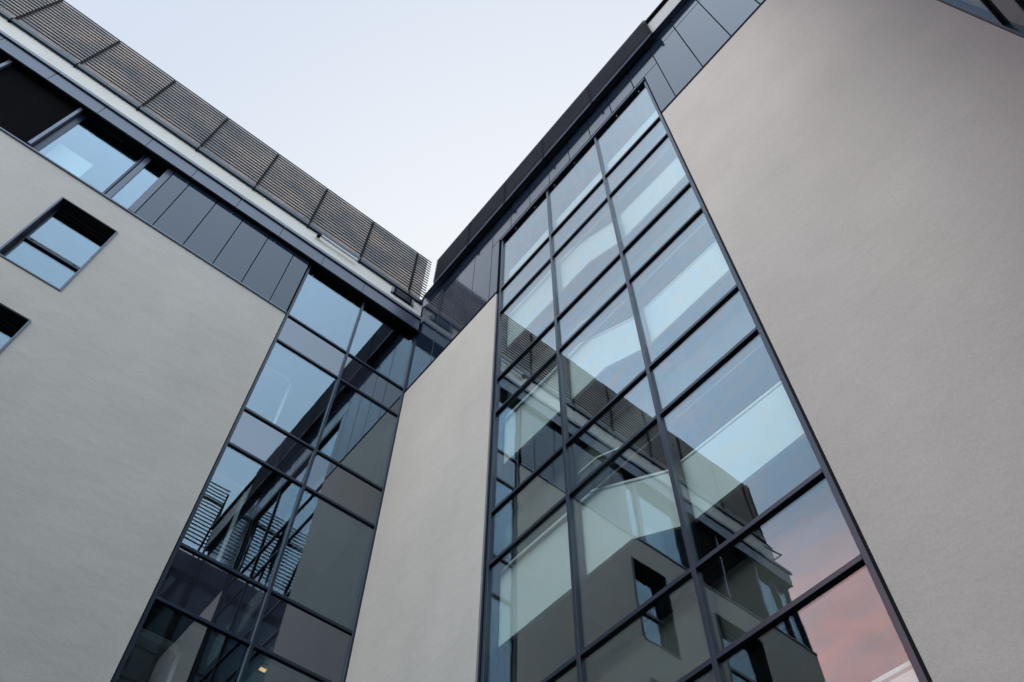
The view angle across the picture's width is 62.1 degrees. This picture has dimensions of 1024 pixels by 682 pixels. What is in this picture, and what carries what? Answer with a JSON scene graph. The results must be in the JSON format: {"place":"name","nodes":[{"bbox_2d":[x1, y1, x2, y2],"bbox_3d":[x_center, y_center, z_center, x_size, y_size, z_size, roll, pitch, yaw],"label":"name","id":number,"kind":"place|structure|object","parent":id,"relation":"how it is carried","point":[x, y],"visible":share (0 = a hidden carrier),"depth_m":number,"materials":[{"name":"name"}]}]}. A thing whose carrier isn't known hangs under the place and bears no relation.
{"place":"outdoors","nodes":[
{"label":"outdoors","id":0,"kind":"place"},
{"bbox_2d":[63,0,661,299],"label":"sky","id":1,"kind":"structure","parent":0,"point":[413,113],"materials":[{"name":"white"}]},
{"bbox_2d":[937,0,1023,37],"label":"building wing","id":2,"kind":"structure","parent":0,"point":[1007,15],"depth_m":9.02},
{"bbox_3d":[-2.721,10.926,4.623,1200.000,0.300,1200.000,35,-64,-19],"label":"ground","id":3,"kind":"structure","parent":0,"visible":0},
{"bbox_2d":[0,0,431,681],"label":"building wing","id":4,"kind":"structure","parent":3,"relation":"on","point":[206,342],"depth_m":16.55,"materials":[{"name":"grey paint"}]},
{"bbox_2d":[0,303,31,352],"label":"window","id":5,"kind":"structure","parent":4,"relation":"in","point":[9,317],"depth_m":14.21,"materials":[{"name":"metal"}]},
{"bbox_2d":[0,197,117,290],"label":"window","id":6,"kind":"structure","parent":4,"relation":"in","point":[62,205],"depth_m":16.33,"materials":[{"name":"metal"}]},
{"bbox_2d":[0,58,173,212],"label":"strip window","id":7,"kind":"structure","parent":4,"relation":"in","point":[29,111],"depth_m":18.65,"materials":[{"name":"metal"}]},
{"bbox_2d":[258,664,267,672],"bbox_3d":[-3.860,5.078,13.200,0.120,0.075,0.080,35,-64,-19],"label":"ceiling lamp","id":8,"kind":"object","parent":4,"relation":"attached to","point":[263,668],"visible":1,"depth_m":13.18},
{"bbox_2d":[316,232,357,260],"bbox_3d":[-4.658,-2.483,22.729,1.252,0.128,0.100,35,-64,-19],"label":"strip lamp","id":9,"kind":"object","parent":4,"relation":"attached to","point":[319,234],"visible":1,"depth_m":22.71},
{"bbox_2d":[346,0,1023,681],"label":"building wing","id":10,"kind":"structure","parent":3,"relation":"on","point":[716,370],"depth_m":10.75,"materials":[{"name":"grey paint"}]}
]}

